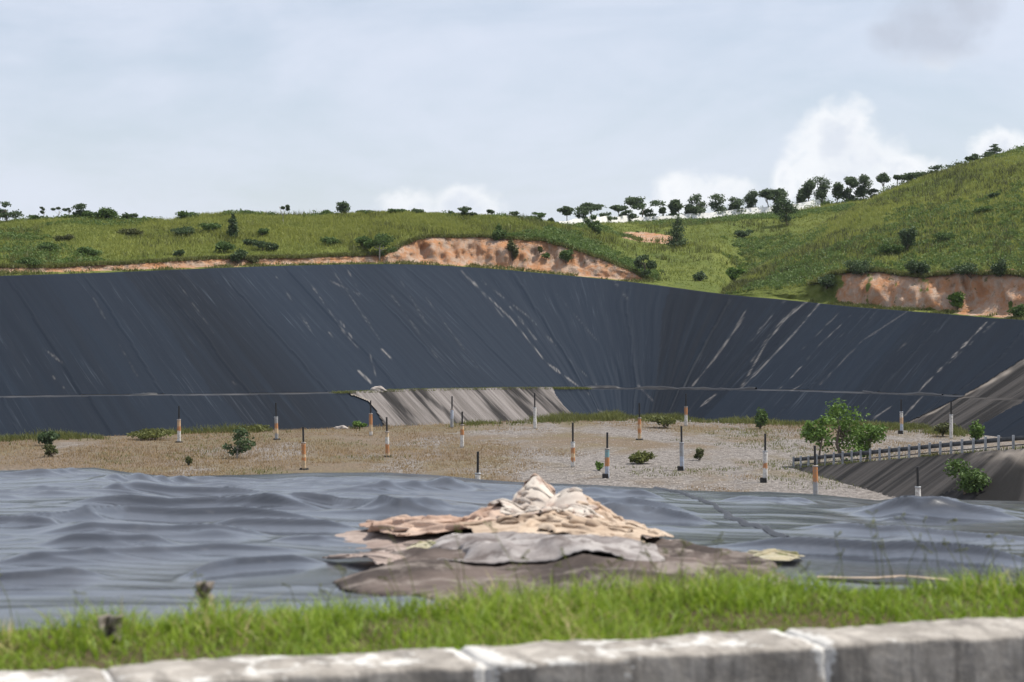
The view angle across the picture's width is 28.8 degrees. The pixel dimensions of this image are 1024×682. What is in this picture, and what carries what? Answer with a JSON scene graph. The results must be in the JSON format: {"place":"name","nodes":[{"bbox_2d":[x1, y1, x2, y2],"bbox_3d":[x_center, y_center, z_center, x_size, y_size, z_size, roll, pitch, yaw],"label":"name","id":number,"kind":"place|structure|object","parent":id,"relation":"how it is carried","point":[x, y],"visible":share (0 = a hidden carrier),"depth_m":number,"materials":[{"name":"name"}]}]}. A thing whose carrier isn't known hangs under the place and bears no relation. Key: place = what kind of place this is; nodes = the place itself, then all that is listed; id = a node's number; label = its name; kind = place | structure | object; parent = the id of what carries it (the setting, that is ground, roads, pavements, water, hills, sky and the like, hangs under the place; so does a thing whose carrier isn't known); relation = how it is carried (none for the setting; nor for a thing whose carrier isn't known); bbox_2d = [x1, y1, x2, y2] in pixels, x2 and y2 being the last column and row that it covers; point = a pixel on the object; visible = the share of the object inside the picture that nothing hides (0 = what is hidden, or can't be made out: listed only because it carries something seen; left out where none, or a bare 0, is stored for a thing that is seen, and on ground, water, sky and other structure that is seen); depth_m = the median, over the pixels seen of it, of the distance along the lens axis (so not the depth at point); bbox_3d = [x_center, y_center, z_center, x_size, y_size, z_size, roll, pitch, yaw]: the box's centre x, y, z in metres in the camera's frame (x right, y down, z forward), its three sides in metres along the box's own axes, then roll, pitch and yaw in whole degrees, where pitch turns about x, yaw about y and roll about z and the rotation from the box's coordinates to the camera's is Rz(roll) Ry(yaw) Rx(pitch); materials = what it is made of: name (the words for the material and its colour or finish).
{"place":"outdoors","nodes":[
{"label":"outdoors","id":0,"kind":"place"},
{"bbox_2d":[0,204,855,293],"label":"hill","id":1,"kind":"structure","parent":0,"point":[462,252],"depth_m":182.47,"materials":[{"name":"green plant"}]},
{"bbox_2d":[0,201,23,221],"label":"tree","id":2,"kind":"object","parent":1,"relation":"on","point":[4,213],"visible":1,"depth_m":195.66,"materials":[{"name":"green plant"}]},
{"bbox_2d":[13,257,43,264],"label":"shrub","id":3,"kind":"object","parent":1,"relation":"on","point":[31,261],"visible":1,"depth_m":158.74,"materials":[{"name":"green plant"}]},
{"bbox_2d":[71,203,87,216],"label":"tree","id":4,"kind":"object","parent":1,"relation":"on","point":[80,206],"visible":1,"depth_m":194.96,"materials":[{"name":"green plant"}]},
{"bbox_2d":[76,246,103,255],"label":"shrub","id":5,"kind":"object","parent":1,"relation":"on","point":[88,250],"visible":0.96,"depth_m":167.55,"materials":[{"name":"green plant"}]},
{"bbox_2d":[94,207,117,217],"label":"bush","id":6,"kind":"object","parent":1,"relation":"on","point":[102,211],"visible":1,"depth_m":194.50,"materials":[{"name":"green plant"}]},
{"bbox_2d":[170,226,194,234],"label":"shrub","id":7,"kind":"object","parent":1,"relation":"on","point":[183,230],"visible":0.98,"depth_m":179.80,"materials":[{"name":"green plant"}]},
{"bbox_2d":[215,240,236,251],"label":"shrub","id":8,"kind":"object","parent":1,"relation":"on","point":[223,246],"visible":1,"depth_m":171.38,"materials":[{"name":"green plant"}]},
{"bbox_2d":[226,213,238,236],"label":"tree","id":9,"kind":"object","parent":1,"relation":"on","point":[232,229],"visible":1,"depth_m":179.51,"materials":[{"name":"green plant"}]},
{"bbox_2d":[229,248,247,262],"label":"shrub","id":10,"kind":"object","parent":1,"relation":"on","point":[236,255],"visible":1,"depth_m":169.17,"materials":[{"name":"green plant"}]},
{"bbox_2d":[253,241,273,249],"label":"shrub","id":11,"kind":"object","parent":1,"relation":"on","point":[261,244],"visible":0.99,"depth_m":175.47,"materials":[{"name":"green plant"}]},
{"bbox_2d":[336,200,350,212],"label":"tree","id":12,"kind":"object","parent":1,"relation":"on","point":[343,206],"visible":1,"depth_m":193.79,"materials":[{"name":"green plant"}]},
{"bbox_2d":[363,232,397,260],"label":"tree","id":13,"kind":"object","parent":1,"relation":"on","point":[381,240],"visible":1,"depth_m":177.70,"materials":[{"name":"green plant"}]},
{"bbox_2d":[0,198,867,293],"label":"hill grass","id":14,"kind":"structure","parent":1,"relation":"on","point":[409,218],"depth_m":186.49,"materials":[{"name":"green plant"}]},
{"bbox_2d":[492,223,507,239],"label":"shrub","id":15,"kind":"object","parent":1,"relation":"on","point":[498,233],"visible":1,"depth_m":183.74,"materials":[{"name":"green plant"}]},
{"bbox_2d":[0,143,1023,294],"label":"undergrowth","id":16,"kind":"object","parent":1,"relation":"on","point":[792,274],"visible":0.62,"depth_m":185.88,"materials":[{"name":"green plant"}]},
{"bbox_2d":[0,232,1023,319],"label":"edge grass","id":17,"kind":"structure","parent":1,"relation":"on","point":[897,272],"depth_m":169.50,"materials":[{"name":"green plant"}]},
{"bbox_2d":[507,239,518,260],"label":"shrub","id":18,"kind":"object","parent":1,"relation":"on","point":[511,246],"visible":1,"depth_m":182.57,"materials":[{"name":"green plant"}]},
{"bbox_2d":[558,248,573,262],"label":"shrub","id":19,"kind":"object","parent":1,"relation":"on","point":[565,255],"visible":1,"depth_m":182.96,"materials":[{"name":"green plant"}]},
{"bbox_2d":[574,206,592,218],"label":"tree","id":20,"kind":"object","parent":1,"relation":"on","point":[585,210],"visible":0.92,"depth_m":229.75,"materials":[{"name":"green plant"}]},
{"bbox_2d":[574,202,606,214],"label":"tree","id":21,"kind":"object","parent":1,"relation":"on","point":[596,207],"visible":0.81,"depth_m":232.93,"materials":[{"name":"green plant"}]},
{"bbox_2d":[582,214,602,233],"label":"tree","id":22,"kind":"object","parent":1,"relation":"on","point":[593,225],"visible":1,"depth_m":210.70,"materials":[{"name":"green plant"}]},
{"bbox_2d":[633,254,656,276],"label":"tree","id":23,"kind":"object","parent":1,"relation":"on","point":[639,263],"visible":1,"depth_m":181.34,"materials":[{"name":"green plant"}]},
{"bbox_2d":[624,196,666,216],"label":"tree","id":24,"kind":"object","parent":1,"relation":"on","point":[635,203],"visible":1,"depth_m":255.83,"materials":[{"name":"green plant"}]},
{"bbox_2d":[667,199,683,214],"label":"tree","id":25,"kind":"object","parent":1,"relation":"on","point":[676,204],"visible":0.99,"depth_m":257.63,"materials":[{"name":"green plant"}]},
{"bbox_2d":[664,213,687,246],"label":"tree","id":26,"kind":"object","parent":1,"relation":"on","point":[676,237],"visible":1,"depth_m":210.92,"materials":[{"name":"green plant"}]},
{"bbox_2d":[559,200,819,223],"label":"boundary wall","id":27,"kind":"structure","parent":1,"relation":"on","point":[604,219],"depth_m":258.00,"materials":[{"name":"white concrete"}]},
{"bbox_2d":[686,193,706,214],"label":"tree","id":28,"kind":"object","parent":1,"relation":"on","point":[699,206],"visible":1,"depth_m":258.65,"materials":[{"name":"green plant"}]},
{"bbox_2d":[707,193,728,213],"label":"tree","id":29,"kind":"object","parent":1,"relation":"on","point":[716,205],"visible":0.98,"depth_m":259.60,"materials":[{"name":"green plant"}]},
{"bbox_2d":[725,267,746,279],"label":"shrub","id":30,"kind":"object","parent":1,"relation":"on","point":[733,273],"visible":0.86,"depth_m":196.54,"materials":[{"name":"green plant"}]},
{"bbox_2d":[727,196,745,212],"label":"tree","id":31,"kind":"object","parent":1,"relation":"on","point":[735,203],"visible":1,"depth_m":260.39,"materials":[{"name":"green plant"}]},
{"bbox_2d":[742,189,759,207],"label":"tree","id":32,"kind":"object","parent":1,"relation":"on","point":[751,200],"visible":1,"depth_m":261.15,"materials":[{"name":"green plant"}]},
{"bbox_2d":[758,188,778,205],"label":"tree","id":33,"kind":"object","parent":1,"relation":"on","point":[767,193],"visible":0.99,"depth_m":261.57,"materials":[{"name":"green plant"}]},
{"bbox_2d":[770,196,798,225],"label":"tree","id":34,"kind":"object","parent":1,"relation":"on","point":[787,207],"visible":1,"depth_m":234.95,"materials":[{"name":"green plant"}]},
{"bbox_2d":[794,188,806,202],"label":"tree","id":35,"kind":"object","parent":1,"relation":"on","point":[800,197],"visible":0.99,"depth_m":263.38,"materials":[{"name":"green plant"}]},
{"bbox_2d":[799,179,815,200],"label":"tree","id":36,"kind":"object","parent":1,"relation":"on","point":[809,186],"visible":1,"depth_m":263.75,"materials":[{"name":"green plant"}]},
{"bbox_2d":[810,176,831,202],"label":"tree","id":37,"kind":"object","parent":1,"relation":"on","point":[821,190],"visible":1,"depth_m":264.58,"materials":[{"name":"green plant"}]},
{"bbox_2d":[832,182,844,203],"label":"tree","id":38,"kind":"object","parent":1,"relation":"on","point":[837,189],"visible":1,"depth_m":265.08,"materials":[{"name":"green plant"}]},
{"bbox_2d":[841,176,861,202],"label":"tree","id":39,"kind":"object","parent":1,"relation":"on","point":[852,182],"visible":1,"depth_m":265.59,"materials":[{"name":"green plant"}]},
{"bbox_2d":[855,174,873,197],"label":"tree","id":40,"kind":"object","parent":1,"relation":"on","point":[863,181],"visible":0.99,"depth_m":265.76,"materials":[{"name":"green plant"}]},
{"bbox_2d":[875,172,890,189],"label":"tree","id":41,"kind":"object","parent":1,"relation":"on","point":[881,178],"visible":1,"depth_m":265.88,"materials":[{"name":"green plant"}]},
{"bbox_2d":[0,387,1023,499],"bbox_3d":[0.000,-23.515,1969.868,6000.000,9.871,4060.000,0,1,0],"label":"ground","id":42,"kind":"structure","parent":0,"point":[561,435],"depth_m":117.31,"materials":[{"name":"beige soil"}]},
{"bbox_2d":[37,430,59,444],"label":"bush","id":43,"kind":"object","parent":42,"relation":"on","point":[49,437],"visible":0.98,"depth_m":123.76,"materials":[{"name":"green plant"}]},
{"bbox_2d":[42,444,58,456],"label":"bush","id":44,"kind":"object","parent":42,"relation":"on","point":[50,450],"visible":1,"depth_m":114.16,"materials":[{"name":"green plant"}]},
{"bbox_2d":[0,668,112,681],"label":"kerb block","id":45,"kind":"structure","parent":42,"relation":"on","point":[79,675],"depth_m":5.47,"materials":[{"name":"concrete"}]},
{"bbox_2d":[126,428,174,439],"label":"bush","id":46,"kind":"object","parent":42,"relation":"on","point":[146,433],"visible":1,"depth_m":129.73,"materials":[{"name":"green plant"}]},
{"bbox_2d":[175,406,182,442],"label":"vent pipe","id":47,"kind":"object","parent":42,"relation":"on","point":[178,430],"visible":0.94,"depth_m":127.47,"materials":[{"name":"plastic"}]},
{"bbox_2d":[222,426,255,458],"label":"bush","id":48,"kind":"object","parent":42,"relation":"on","point":[242,445],"visible":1,"depth_m":113.82,"materials":[{"name":"green plant"}]},
{"bbox_2d":[106,647,491,681],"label":"kerb block","id":49,"kind":"structure","parent":42,"relation":"on","point":[433,664],"depth_m":5.59,"materials":[{"name":"concrete"}]},
{"bbox_2d":[299,427,308,469],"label":"vent pipe","id":50,"kind":"object","parent":42,"relation":"on","point":[303,447],"visible":1,"depth_m":105.69,"materials":[{"name":"plastic"}]},
{"bbox_2d":[384,417,390,456],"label":"vent pipe","id":51,"kind":"object","parent":42,"relation":"on","point":[387,454],"visible":1,"depth_m":114.85,"materials":[{"name":"plastic"}]},
{"bbox_2d":[0,408,968,444],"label":"weeds","id":52,"kind":"object","parent":42,"relation":"on","point":[958,431],"visible":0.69,"depth_m":145.56,"materials":[{"name":"plant"}]},
{"bbox_2d":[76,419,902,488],"bbox_3d":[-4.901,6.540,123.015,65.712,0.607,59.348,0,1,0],"label":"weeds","id":53,"kind":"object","parent":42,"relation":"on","point":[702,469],"visible":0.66,"depth_m":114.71,"materials":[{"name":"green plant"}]},
{"bbox_2d":[0,264,1023,437],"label":"slope liner","id":54,"kind":"object","parent":42,"relation":"on","point":[208,347],"visible":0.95,"depth_m":157.52,"materials":[{"name":"black plastic"}]},
{"bbox_2d":[329,386,591,393],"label":"pipe","id":55,"kind":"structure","parent":54,"relation":"on","point":[481,388],"depth_m":154.63,"materials":[{"name":"plastic"}]},
{"bbox_2d":[349,387,572,425],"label":"geotextile sheet","id":56,"kind":"object","parent":54,"relation":"on","point":[411,407],"visible":0.88,"depth_m":151.33,"materials":[{"name":"grey fabric"}]},
{"bbox_2d":[0,467,1023,630],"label":"foreground liner","id":57,"kind":"object","parent":42,"relation":"on","point":[145,541],"visible":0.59,"depth_m":13.58,"materials":[{"name":"grey plastic"}]},
{"bbox_2d":[322,551,404,564],"bbox_3d":[-0.686,1.127,10.338,0.340,0.072,0.766,0,1,-30],"label":"fabric scrap","id":58,"kind":"object","parent":57,"relation":"on","point":[378,557],"visible":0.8,"depth_m":10.30,"materials":[{"name":"beige fabric"}]},
{"bbox_2d":[334,473,695,558],"bbox_3d":[0.010,1.127,12.314,2.220,0.517,3.709,0,1,0],"label":"fabric heap","id":59,"kind":"object","parent":57,"relation":"on","point":[536,504],"visible":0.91,"depth_m":12.06,"materials":[{"name":"beige fabric"}]},
{"bbox_2d":[333,537,793,607],"bbox_3d":[0.288,1.170,10.215,2.288,0.421,5.826,0,1,0],"label":"fabric sheet","id":60,"kind":"object","parent":57,"relation":"on","point":[428,571],"visible":0.4,"depth_m":9.15,"materials":[{"name":"grey fabric"}]},
{"bbox_2d":[406,540,435,549],"bbox_3d":[-0.436,1.159,11.300,0.320,0.049,0.429,0,1,0],"label":"fabric scrap","id":61,"kind":"object","parent":60,"relation":"on","point":[426,544],"visible":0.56,"depth_m":11.22,"materials":[{"name":"fabric"}]},
{"bbox_2d":[430,531,665,563],"bbox_3d":[0.169,1.106,10.763,1.308,0.325,2.322,0,1,0],"label":"fabric sheet","id":62,"kind":"object","parent":60,"relation":"on","point":[482,548],"visible":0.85,"depth_m":9.99,"materials":[{"name":"grey fabric"}]},
{"bbox_2d":[746,549,804,560],"bbox_3d":[1.478,1.216,11.323,0.362,0.082,0.677,0,1,9],"label":"fabric scrap","id":63,"kind":"object","parent":57,"relation":"on","point":[776,555],"visible":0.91,"depth_m":11.19,"materials":[{"name":"fabric"}]},
{"bbox_2d":[817,575,948,581],"bbox_3d":[1.836,1.168,9.804,0.663,0.039,0.232,0,1,9],"label":"fabric strip","id":64,"kind":"object","parent":57,"relation":"on","point":[881,577],"visible":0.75,"depth_m":9.74,"materials":[{"name":"fabric"}]},
{"bbox_2d":[570,423,574,466],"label":"vent pipe","id":65,"kind":"object","parent":42,"relation":"on","point":[572,453],"visible":1,"depth_m":107.17,"materials":[{"name":"plastic"}]},
{"bbox_2d":[602,432,609,477],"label":"vent pipe","id":66,"kind":"object","parent":42,"relation":"on","point":[606,473],"visible":1,"depth_m":100.46,"materials":[{"name":"plastic"}]},
{"bbox_2d":[628,450,654,463],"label":"bush","id":67,"kind":"object","parent":42,"relation":"on","point":[638,456],"visible":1,"depth_m":109.16,"materials":[{"name":"green plant"}]},
{"bbox_2d":[461,629,830,681],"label":"kerb block","id":68,"kind":"structure","parent":42,"relation":"on","point":[766,655],"depth_m":5.87,"materials":[{"name":"concrete"}]},
{"bbox_2d":[643,415,676,427],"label":"bush","id":69,"kind":"object","parent":42,"relation":"on","point":[663,420],"visible":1,"depth_m":142.63,"materials":[{"name":"green plant"}]},
{"bbox_2d":[677,426,683,470],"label":"vent pipe","id":70,"kind":"object","parent":42,"relation":"on","point":[681,466],"visible":1,"depth_m":104.81,"materials":[{"name":"plastic"}]},
{"bbox_2d":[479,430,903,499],"bbox_3d":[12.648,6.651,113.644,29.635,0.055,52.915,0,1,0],"label":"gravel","id":71,"kind":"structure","parent":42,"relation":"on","point":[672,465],"depth_m":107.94,"materials":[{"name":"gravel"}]},
{"bbox_2d":[754,407,767,428],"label":"bush","id":72,"kind":"object","parent":42,"relation":"on","point":[761,417],"visible":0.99,"depth_m":142.01,"materials":[{"name":"green plant"}]},
{"bbox_2d":[760,434,767,482],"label":"vent pipe","id":73,"kind":"object","parent":42,"relation":"on","point":[764,478],"visible":1,"depth_m":97.47,"materials":[{"name":"plastic"}]},
{"bbox_2d":[812,446,817,493],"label":"vent pipe","id":74,"kind":"object","parent":42,"relation":"on","point":[815,478],"visible":0.81,"depth_m":88.02,"materials":[{"name":"plastic"}]},
{"bbox_2d":[797,415,836,464],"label":"tree","id":75,"kind":"object","parent":42,"relation":"on","point":[810,431],"visible":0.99,"depth_m":106.88,"materials":[{"name":"green plant"}]},
{"bbox_2d":[812,398,870,461],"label":"tree","id":76,"kind":"object","parent":42,"relation":"on","point":[844,428],"visible":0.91,"depth_m":108.62,"materials":[{"name":"green plant"}]},
{"bbox_2d":[850,422,892,460],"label":"tree","id":77,"kind":"object","parent":42,"relation":"on","point":[874,432],"visible":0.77,"depth_m":110.03,"materials":[{"name":"green plant"}]},
{"bbox_2d":[785,617,1023,681],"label":"kerb block","id":78,"kind":"structure","parent":42,"relation":"on","point":[967,649],"depth_m":6.10,"materials":[{"name":"concrete"}]},
{"bbox_2d":[792,435,1023,466],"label":"guardrail","id":79,"kind":"object","parent":42,"relation":"on","point":[951,444],"visible":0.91,"depth_m":95.25,"materials":[{"name":"metal"}]},
{"bbox_2d":[934,422,956,435],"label":"bush","id":80,"kind":"object","parent":42,"relation":"on","point":[942,428],"visible":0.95,"depth_m":133.35,"materials":[{"name":"green plant"}]},
{"bbox_2d":[906,359,1023,432],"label":"geotextile sheet","id":81,"kind":"object","parent":42,"relation":"on","point":[996,395],"visible":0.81,"depth_m":143.41,"materials":[{"name":"grey fabric"}]},
{"bbox_2d":[968,419,985,439],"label":"bush","id":82,"kind":"object","parent":42,"relation":"on","point":[976,432],"visible":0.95,"depth_m":128.39,"materials":[{"name":"green plant"}]},
{"bbox_2d":[982,401,1023,436],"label":"liner strip","id":83,"kind":"object","parent":42,"relation":"on","point":[1008,423],"visible":0.85,"depth_m":135.42,"materials":[{"name":"grey plastic"}]},
{"bbox_2d":[0,558,1023,670],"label":"verge","id":84,"kind":"structure","parent":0,"point":[100,664],"depth_m":6.54,"materials":[{"name":"green plant"}]},
{"bbox_2d":[98,614,123,642],"bbox_3d":[-1.260,0.938,6.263,0.075,0.154,0.067,0,1,0],"label":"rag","id":85,"kind":"object","parent":84,"relation":"on","point":[112,622],"visible":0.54,"depth_m":6.25,"materials":[{"name":"fabric"}]},
{"bbox_2d":[195,581,214,610],"bbox_3d":[-1.092,0.905,7.058,0.061,0.106,0.070,0,1,21],"label":"rag","id":86,"kind":"object","parent":84,"relation":"on","point":[205,587],"visible":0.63,"depth_m":7.05,"materials":[{"name":"fabric"}]},
{"bbox_2d":[0,510,1023,649],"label":"seed grass","id":87,"kind":"structure","parent":84,"relation":"on","point":[643,543],"depth_m":6.95,"materials":[{"name":"green plant"}]},
{"bbox_2d":[0,0,1023,221],"label":"sky","id":88,"kind":"structure","parent":0,"point":[154,108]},
{"bbox_2d":[729,150,1023,318],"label":"hill","id":89,"kind":"structure","parent":0,"point":[1000,296],"depth_m":167.19,"materials":[{"name":"green plant"}]},
{"bbox_2d":[818,274,836,288],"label":"shrub","id":90,"kind":"object","parent":89,"relation":"on","point":[827,281],"visible":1,"depth_m":171.46,"materials":[{"name":"green plant"}]},
{"bbox_2d":[842,259,874,274],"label":"shrub","id":91,"kind":"object","parent":89,"relation":"on","point":[855,266],"visible":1,"depth_m":170.38,"materials":[{"name":"green plant"}]},
{"bbox_2d":[720,148,1023,293],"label":"hill grass","id":92,"kind":"structure","parent":89,"relation":"on","point":[840,221],"depth_m":194.62,"materials":[{"name":"green plant"}]},
{"bbox_2d":[875,241,903,253],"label":"shrub","id":93,"kind":"object","parent":89,"relation":"on","point":[885,248],"visible":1,"depth_m":177.71,"materials":[{"name":"green plant"}]},
{"bbox_2d":[897,226,916,249],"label":"shrub","id":94,"kind":"object","parent":89,"relation":"on","point":[908,235],"visible":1,"depth_m":178.25,"materials":[{"name":"green plant"}]},
{"bbox_2d":[904,259,930,277],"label":"shrub","id":95,"kind":"object","parent":89,"relation":"on","point":[919,267],"visible":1,"depth_m":166.74,"materials":[{"name":"green plant"}]},
{"bbox_2d":[932,232,960,240],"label":"shrub","id":96,"kind":"object","parent":89,"relation":"on","point":[943,236],"visible":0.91,"depth_m":178.10,"materials":[{"name":"green plant"}]},
{"bbox_2d":[946,291,965,308],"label":"shrub","id":97,"kind":"object","parent":89,"relation":"on","point":[956,298],"visible":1,"depth_m":162.30,"materials":[{"name":"green plant"}]},
{"bbox_2d":[950,262,977,277],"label":"shrub","id":98,"kind":"object","parent":89,"relation":"on","point":[969,269],"visible":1,"depth_m":163.39,"materials":[{"name":"green plant"}]},
{"bbox_2d":[979,144,1001,156],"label":"tree","id":99,"kind":"object","parent":89,"relation":"on","point":[995,149],"visible":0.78,"depth_m":235.30,"materials":[{"name":"green plant"}]},
{"bbox_2d":[988,258,1008,276],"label":"shrub","id":100,"kind":"object","parent":89,"relation":"on","point":[998,268],"visible":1,"depth_m":161.63,"materials":[{"name":"green plant"}]},
{"bbox_2d":[1006,303,1023,316],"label":"shrub","id":101,"kind":"object","parent":89,"relation":"on","point":[1018,310],"visible":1,"depth_m":157.52,"materials":[{"name":"green plant"}]},
{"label":"ramp road","id":102,"kind":"structure","parent":0,"visible":0},
{"bbox_2d":[793,445,1023,467],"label":"rail weeds","id":103,"kind":"object","parent":102,"relation":"on","point":[922,455],"visible":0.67,"depth_m":93.59,"materials":[{"name":"plant"}]},
{"bbox_2d":[794,448,1023,500],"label":"dike face","id":104,"kind":"object","parent":102,"relation":"on","point":[1004,471],"visible":0.48,"depth_m":89.71},
{"bbox_2d":[943,458,991,493],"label":"bush","id":105,"kind":"object","parent":104,"relation":"on","point":[973,479],"visible":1,"depth_m":85.38,"materials":[{"name":"green plant"}]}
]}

